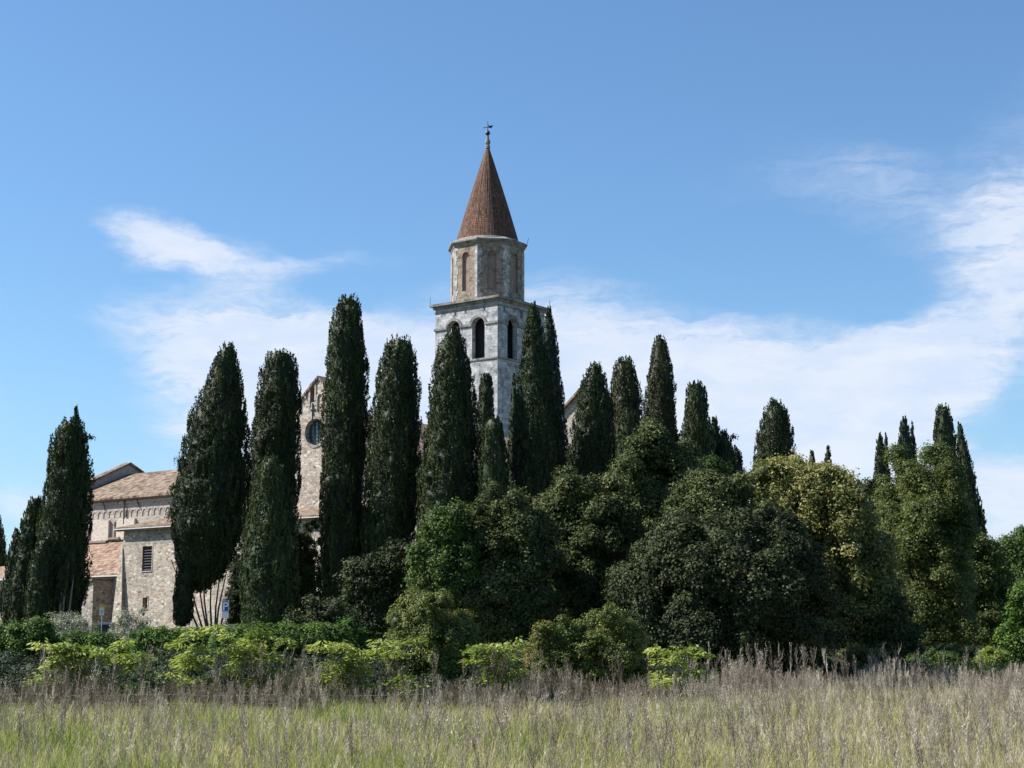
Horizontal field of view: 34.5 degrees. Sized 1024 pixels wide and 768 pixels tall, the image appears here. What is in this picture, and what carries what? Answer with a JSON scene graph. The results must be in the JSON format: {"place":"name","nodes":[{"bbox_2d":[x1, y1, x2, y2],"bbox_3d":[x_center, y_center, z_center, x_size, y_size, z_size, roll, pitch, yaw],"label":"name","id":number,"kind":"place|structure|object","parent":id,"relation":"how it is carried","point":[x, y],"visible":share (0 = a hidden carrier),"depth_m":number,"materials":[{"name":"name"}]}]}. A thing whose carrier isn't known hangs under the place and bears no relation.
{"place":"outdoors","nodes":[
{"label":"outdoors","id":0,"kind":"place"},
{"bbox_2d":[98,622,115,634],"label":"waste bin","id":1,"kind":"object","parent":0,"point":[105,626],"visible":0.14,"depth_m":122.21,"materials":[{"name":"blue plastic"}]},
{"bbox_2d":[0,681,1023,767],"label":"meadow grass","id":2,"kind":"structure","parent":0,"point":[64,758],"depth_m":24.28,"materials":[{"name":"green plant"}]},
{"bbox_2d":[0,0,1023,553],"label":"sky","id":3,"kind":"structure","parent":0,"point":[815,206],"materials":[{"name":"blue"}]},
{"bbox_3d":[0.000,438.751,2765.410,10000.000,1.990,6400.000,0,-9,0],"label":"ground","id":4,"kind":"structure","parent":0,"visible":0},
{"bbox_2d":[0,515,6,565],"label":"cypress tree","id":5,"kind":"object","parent":4,"relation":"on","point":[3,554],"visible":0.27,"depth_m":177.23,"materials":[{"name":"green plant"}]},
{"bbox_2d":[0,566,6,623],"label":"outbuilding","id":6,"kind":"structure","parent":4,"relation":"on","point":[2,573],"depth_m":157.69,"materials":[{"name":"stone"}]},
{"bbox_2d":[0,527,19,626],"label":"cypress tree","id":7,"kind":"object","parent":4,"relation":"on","point":[5,593],"visible":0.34,"depth_m":124.76,"materials":[{"name":"green plant"}]},
{"bbox_2d":[7,495,43,625],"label":"cypress tree","id":8,"kind":"object","parent":4,"relation":"on","point":[26,536],"visible":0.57,"depth_m":112.77,"materials":[{"name":"green plant"}]},
{"bbox_2d":[0,615,71,662],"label":"ivy hedge","id":9,"kind":"object","parent":4,"relation":"on","point":[14,636],"visible":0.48,"depth_m":49.04,"materials":[{"name":"green plant"}]},
{"bbox_2d":[21,404,95,632],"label":"cypress tree","id":10,"kind":"object","parent":4,"relation":"on","point":[59,575],"visible":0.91,"depth_m":108.78,"materials":[{"name":"green plant"}]},
{"bbox_2d":[31,610,103,637],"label":"olive bush","id":11,"kind":"object","parent":4,"relation":"on","point":[61,622],"visible":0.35,"depth_m":90.46,"materials":[{"name":"green plant"}]},
{"bbox_2d":[21,637,156,711],"bbox_3d":[-9.765,6.904,38.410,3.075,2.013,1.783,0,-9,0],"label":"elder shrub","id":12,"kind":"object","parent":4,"relation":"on","point":[83,652],"visible":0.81,"depth_m":38.26,"materials":[{"name":"green plant"}]},
{"bbox_2d":[58,629,126,655],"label":"ivy hedge","id":13,"kind":"object","parent":4,"relation":"on","point":[98,639],"visible":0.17,"depth_m":50.15,"materials":[{"name":"green plant"}]},
{"bbox_2d":[99,604,103,631],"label":"notice sign","id":14,"kind":"object","parent":4,"relation":"on","point":[101,609],"visible":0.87,"depth_m":118.89,"materials":[{"name":"metal"}]},
{"bbox_2d":[107,606,152,639],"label":"olive bush","id":15,"kind":"object","parent":4,"relation":"on","point":[137,621],"visible":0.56,"depth_m":88.70,"materials":[{"name":"green plant"}]},
{"bbox_2d":[119,624,209,656],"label":"ivy hedge","id":16,"kind":"object","parent":4,"relation":"on","point":[145,637],"visible":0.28,"depth_m":49.53,"materials":[{"name":"green plant"}]},
{"bbox_2d":[164,341,252,634],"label":"cypress tree","id":17,"kind":"object","parent":4,"relation":"on","point":[208,515],"visible":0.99,"depth_m":110.69,"materials":[{"name":"green plant"}]},
{"bbox_2d":[0,688,424,709],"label":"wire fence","id":18,"kind":"object","parent":4,"relation":"on","point":[237,695],"visible":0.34,"depth_m":36.95,"materials":[{"name":"grey metal"}]},
{"bbox_2d":[222,601,228,624],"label":"parking sign","id":19,"kind":"object","parent":4,"relation":"on","point":[225,609],"visible":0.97,"depth_m":106.01,"materials":[{"name":"metal"}]},
{"bbox_2d":[153,624,304,713],"bbox_3d":[-6.532,6.776,38.581,3.512,2.319,1.764,0,-9,0],"label":"elder shrub","id":20,"kind":"object","parent":4,"relation":"on","point":[240,647],"visible":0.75,"depth_m":38.42,"materials":[{"name":"green plant"}]},
{"bbox_2d":[222,553,245,623],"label":"tree","id":21,"kind":"object","parent":4,"relation":"on","point":[235,610],"visible":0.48,"depth_m":125.38,"materials":[{"name":"green plant"}]},
{"bbox_2d":[239,452,300,627],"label":"cypress tree","id":22,"kind":"object","parent":4,"relation":"on","point":[271,577],"visible":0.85,"depth_m":96.60,"materials":[{"name":"green plant"}]},
{"bbox_2d":[237,348,302,624],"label":"cypress tree","id":23,"kind":"object","parent":4,"relation":"on","point":[276,427],"visible":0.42,"depth_m":115.93,"materials":[{"name":"green plant"}]},
{"bbox_2d":[195,618,358,659],"bbox_3d":[-6.931,8.407,49.264,5.246,2.859,2.296,0,-9,0],"label":"ivy hedge","id":24,"kind":"object","parent":4,"relation":"on","point":[321,632],"visible":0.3,"depth_m":49.00,"materials":[{"name":"green plant"}]},
{"bbox_2d":[293,517,323,617],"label":"leafy tree","id":25,"kind":"object","parent":4,"relation":"on","point":[307,565],"visible":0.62,"depth_m":116.86,"materials":[{"name":"green plant"}]},
{"bbox_2d":[277,594,367,632],"bbox_3d":[-6.226,8.602,53.323,3.247,3.712,2.762,0,-9,0],"label":"laurel tree","id":26,"kind":"object","parent":4,"relation":"on","point":[321,611],"visible":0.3,"depth_m":52.91,"materials":[{"name":"green plant"}]},
{"bbox_2d":[81,376,567,639],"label":"basilica","id":27,"kind":"structure","parent":4,"relation":"on","point":[131,544],"depth_m":148.40,"materials":[{"name":"stone"}]},
{"bbox_2d":[142,596,147,609],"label":"window","id":28,"kind":"structure","parent":27,"relation":"in","point":[143,597],"depth_m":146.84,"materials":[{"name":"stone"}]},
{"bbox_2d":[141,545,152,571],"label":"window","id":29,"kind":"structure","parent":27,"relation":"in","point":[148,563],"depth_m":147.47,"materials":[{"name":"stone"}]},
{"bbox_2d":[303,416,324,447],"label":"rose window","id":30,"kind":"structure","parent":27,"relation":"in","point":[314,431],"depth_m":146.39,"materials":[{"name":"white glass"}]},
{"bbox_2d":[314,293,371,603],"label":"cypress tree","id":31,"kind":"object","parent":4,"relation":"on","point":[345,431],"visible":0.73,"depth_m":113.64,"materials":[{"name":"green plant"}]},
{"bbox_2d":[332,615,377,654],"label":"ivy bush","id":32,"kind":"object","parent":4,"relation":"on","point":[360,636],"visible":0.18,"depth_m":50.00,"materials":[{"name":"green plant"}]},
{"bbox_2d":[305,635,429,708],"bbox_3d":[-3.309,6.816,37.989,2.907,2.054,1.670,0,-9,0],"label":"elder shrub","id":33,"kind":"object","parent":4,"relation":"on","point":[349,671],"visible":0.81,"depth_m":37.87,"materials":[{"name":"green plant"}]},
{"bbox_2d":[332,537,414,645],"bbox_3d":[-4.866,8.662,61.335,3.650,5.952,3.074,0,-9,0],"label":"laurel tree","id":34,"kind":"object","parent":4,"relation":"on","point":[371,592],"visible":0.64,"depth_m":60.86,"materials":[{"name":"green plant"}]},
{"bbox_2d":[358,333,422,597],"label":"cypress tree","id":35,"kind":"object","parent":4,"relation":"on","point":[394,460],"visible":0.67,"depth_m":111.50,"materials":[{"name":"green plant"}]},
{"bbox_2d":[382,587,480,679],"bbox_3d":[-2.205,7.238,44.273,2.769,3.583,2.325,0,-9,0],"label":"round bush","id":36,"kind":"object","parent":4,"relation":"on","point":[421,617],"visible":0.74,"depth_m":43.85,"materials":[{"name":"green plant"}]},
{"bbox_2d":[401,496,483,624],"bbox_3d":[-2.474,7.700,59.456,3.089,7.328,2.473,0,-9,0],"label":"young tree","id":37,"kind":"object","parent":4,"relation":"on","point":[437,559],"visible":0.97,"depth_m":59.14,"materials":[{"name":"green plant"}]},
{"bbox_2d":[414,324,481,567],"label":"cypress tree","id":38,"kind":"object","parent":4,"relation":"on","point":[448,458],"visible":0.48,"depth_m":109.65,"materials":[{"name":"green plant"}]},
{"bbox_2d":[475,372,494,490],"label":"cypress tree","id":39,"kind":"object","parent":4,"relation":"on","point":[486,398],"visible":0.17,"depth_m":135.01,"materials":[{"name":"green plant"}]},
{"bbox_2d":[429,121,546,437],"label":"bell tower","id":40,"kind":"structure","parent":4,"relation":"on","point":[485,310],"depth_m":227.40,"materials":[{"name":"white stone"}]},
{"bbox_2d":[476,415,510,519],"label":"cypress tree","id":41,"kind":"object","parent":4,"relation":"on","point":[493,454],"visible":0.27,"depth_m":108.00,"materials":[{"name":"green plant"}]},
{"bbox_2d":[458,636,534,707],"bbox_3d":[-0.365,6.975,38.946,1.879,2.034,1.599,0,-9,0],"label":"elder shrub","id":42,"kind":"object","parent":4,"relation":"on","point":[480,649],"visible":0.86,"depth_m":38.67,"materials":[{"name":"green plant"}]},
{"bbox_2d":[452,479,569,648],"bbox_3d":[-0.227,7.529,60.498,4.816,7.969,4.540,0,-9,0],"label":"holm oak","id":43,"kind":"object","parent":4,"relation":"on","point":[512,597],"visible":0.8,"depth_m":59.38,"materials":[{"name":"green plant"}]},
{"bbox_2d":[0,637,1023,767],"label":"dry weeds","id":44,"kind":"object","parent":4,"relation":"on","point":[738,681],"visible":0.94,"depth_m":27.84,"materials":[{"name":"beige plant"}]},
{"bbox_2d":[0,638,1023,710],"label":"undergrowth","id":45,"kind":"object","parent":4,"relation":"on","point":[12,667],"visible":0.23,"depth_m":46.27,"materials":[{"name":"green plant"}]},
{"bbox_2d":[506,373,517,488],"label":"cypress tree","id":46,"kind":"object","parent":4,"relation":"on","point":[510,428],"visible":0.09,"depth_m":124.83,"materials":[{"name":"green plant"}]},
{"bbox_2d":[510,301,564,505],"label":"cypress tree","id":47,"kind":"object","parent":4,"relation":"on","point":[535,438],"visible":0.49,"depth_m":110.16,"materials":[{"name":"green plant"}]},
{"bbox_2d":[520,613,582,689],"bbox_3d":[1.095,7.608,44.311,1.824,2.860,1.540,0,-9,0],"label":"leafy bush","id":48,"kind":"object","parent":4,"relation":"on","point":[558,643],"visible":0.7,"depth_m":44.08,"materials":[{"name":"green plant"}]},
{"bbox_2d":[543,305,570,468],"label":"cypress tree","id":49,"kind":"object","parent":4,"relation":"on","point":[550,335],"visible":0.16,"depth_m":123.24,"materials":[{"name":"green plant"}]},
{"bbox_2d":[563,389,610,444],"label":"chapel","id":50,"kind":"structure","parent":4,"relation":"on","point":[570,404],"depth_m":208.22,"materials":[{"name":"grey stone"}]},
{"bbox_2d":[528,464,651,635],"bbox_3d":[2.830,7.470,63.550,5.509,8.911,4.451,0,-9,0],"label":"holm oak","id":51,"kind":"object","parent":4,"relation":"on","point":[603,529],"visible":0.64,"depth_m":62.74,"materials":[{"name":"green plant"}]},
{"bbox_2d":[565,360,616,506],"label":"cypress tree","id":52,"kind":"object","parent":4,"relation":"on","point":[592,450],"visible":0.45,"depth_m":111.95,"materials":[{"name":"green plant"}]},
{"bbox_2d":[570,601,653,700],"bbox_3d":[2.597,7.495,44.638,2.669,3.185,2.216,0,-9,0],"label":"leafy bush","id":53,"kind":"object","parent":4,"relation":"on","point":[612,632],"visible":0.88,"depth_m":44.18,"materials":[{"name":"green plant"}]},
{"bbox_2d":[612,407,636,493],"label":"cypress tree","id":54,"kind":"object","parent":4,"relation":"on","point":[627,425],"visible":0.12,"depth_m":106.52,"materials":[{"name":"green plant"}]},
{"bbox_2d":[609,355,644,469],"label":"cypress tree","id":55,"kind":"object","parent":4,"relation":"on","point":[625,390],"visible":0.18,"depth_m":118.64,"materials":[{"name":"green plant"}]},
{"bbox_2d":[605,416,704,560],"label":"holm oak","id":56,"kind":"object","parent":4,"relation":"on","point":[651,459],"visible":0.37,"depth_m":70.95,"materials":[{"name":"green plant"}]},
{"bbox_2d":[640,334,679,470],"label":"cypress tree","id":57,"kind":"object","parent":4,"relation":"on","point":[659,405],"visible":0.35,"depth_m":114.73,"materials":[{"name":"green plant"}]},
{"bbox_2d":[642,644,715,703],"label":"elder shrub","id":58,"kind":"object","parent":4,"relation":"on","point":[663,656],"visible":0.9,"depth_m":41.99,"materials":[{"name":"green plant"}]},
{"bbox_2d":[680,380,716,464],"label":"cypress tree","id":59,"kind":"object","parent":4,"relation":"on","point":[696,425],"visible":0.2,"depth_m":112.36,"materials":[{"name":"green plant"}]},
{"bbox_2d":[697,453,732,478],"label":"leafy tree","id":60,"kind":"object","parent":4,"relation":"on","point":[709,463],"visible":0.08,"depth_m":75.86,"materials":[{"name":"green plant"}]},
{"bbox_2d":[710,416,720,455],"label":"cypress tree","id":61,"kind":"object","parent":4,"relation":"on","point":[715,427],"visible":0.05,"depth_m":120.62,"materials":[{"name":"green plant"}]},
{"bbox_2d":[660,467,781,525],"bbox_3d":[7.704,7.188,60.456,5.022,8.627,3.860,0,-9,0],"label":"holm oak","id":62,"kind":"object","parent":4,"relation":"on","point":[701,491],"visible":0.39,"depth_m":60.07,"materials":[{"name":"green plant"}]},
{"bbox_2d":[599,496,848,671],"bbox_3d":[7.047,7.303,55.533,8.273,6.973,6.832,-3,-10,20],"label":"laurel tree","id":63,"kind":"object","parent":4,"relation":"on","point":[732,582],"visible":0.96,"depth_m":53.42,"materials":[{"name":"green plant"}]},
{"bbox_2d":[714,428,738,477],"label":"cypress tree","id":64,"kind":"object","parent":4,"relation":"on","point":[725,449],"visible":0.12,"depth_m":114.29,"materials":[{"name":"green plant"}]},
{"bbox_2d":[733,445,744,475],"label":"cypress tree","id":65,"kind":"object","parent":4,"relation":"on","point":[738,461],"visible":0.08,"depth_m":116.27,"materials":[{"name":"green plant"}]},
{"bbox_2d":[749,397,799,503],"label":"cypress tree","id":66,"kind":"object","parent":4,"relation":"on","point":[775,435],"visible":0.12,"depth_m":118.05,"materials":[{"name":"green plant"}]},
{"bbox_2d":[808,450,814,467],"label":"cypress tree","id":67,"kind":"object","parent":4,"relation":"on","point":[812,455],"visible":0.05,"depth_m":122.55,"materials":[{"name":"green plant"}]},
{"bbox_2d":[743,449,909,652],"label":"leafy tree","id":68,"kind":"object","parent":4,"relation":"on","point":[833,506],"visible":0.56,"depth_m":65.10,"materials":[{"name":"green plant"}]},
{"bbox_2d":[824,445,831,467],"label":"cypress tree","id":69,"kind":"object","parent":4,"relation":"on","point":[827,456],"visible":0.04,"depth_m":126.62,"materials":[{"name":"green plant"}]},
{"bbox_2d":[836,465,879,543],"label":"leafy tree","id":70,"kind":"object","parent":4,"relation":"on","point":[868,486],"visible":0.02,"depth_m":79.78,"materials":[{"name":"green plant"}]},
{"bbox_2d":[838,642,891,666],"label":"bush","id":71,"kind":"object","parent":4,"relation":"on","point":[859,652],"visible":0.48,"depth_m":60.69,"materials":[{"name":"green plant"}]},
{"bbox_2d":[872,432,890,506],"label":"cypress tree","id":72,"kind":"object","parent":4,"relation":"on","point":[879,467],"visible":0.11,"depth_m":128.47,"materials":[{"name":"green plant"}]},
{"bbox_2d":[847,588,929,658],"bbox_3d":[14.757,9.981,65.138,3.566,4.356,2.748,0,-9,0],"label":"leafy tree","id":73,"kind":"object","parent":4,"relation":"on","point":[892,630],"visible":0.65,"depth_m":64.34,"materials":[{"name":"green plant"}]},
{"bbox_2d":[895,415,917,486],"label":"cypress tree","id":74,"kind":"object","parent":4,"relation":"on","point":[905,437],"visible":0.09,"depth_m":124.78,"materials":[{"name":"green plant"}]},
{"bbox_2d":[868,440,982,649],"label":"tree","id":75,"kind":"object","parent":4,"relation":"on","point":[920,509],"visible":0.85,"depth_m":75.07,"materials":[{"name":"green plant"}]},
{"bbox_2d":[900,646,970,666],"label":"bush","id":76,"kind":"object","parent":4,"relation":"on","point":[935,655],"visible":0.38,"depth_m":62.56,"materials":[{"name":"green plant"}]},
{"bbox_2d":[932,403,965,525],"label":"cypress tree","id":77,"kind":"object","parent":4,"relation":"on","point":[943,430],"visible":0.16,"depth_m":112.48,"materials":[{"name":"green plant"}]},
{"bbox_2d":[957,421,995,596],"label":"cypress tree","id":78,"kind":"object","parent":4,"relation":"on","point":[967,464],"visible":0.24,"depth_m":117.96,"materials":[{"name":"green plant"}]},
{"bbox_2d":[960,527,1019,647],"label":"shade tree","id":79,"kind":"object","parent":4,"relation":"on","point":[992,579],"visible":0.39,"depth_m":83.70,"materials":[{"name":"green plant"}]},
{"bbox_2d":[971,643,1017,668],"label":"bush","id":80,"kind":"object","parent":4,"relation":"on","point":[991,654],"visible":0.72,"depth_m":61.80,"materials":[{"name":"green plant"}]},
{"bbox_2d":[989,560,1023,663],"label":"leafy tree","id":81,"kind":"object","parent":4,"relation":"on","point":[1010,640],"visible":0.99,"depth_m":59.09,"materials":[{"name":"green plant"}]},
{"bbox_2d":[995,524,1023,625],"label":"leafy tree","id":82,"kind":"object","parent":4,"relation":"on","point":[1014,544],"visible":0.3,"depth_m":93.16,"materials":[{"name":"green plant"}]}
]}

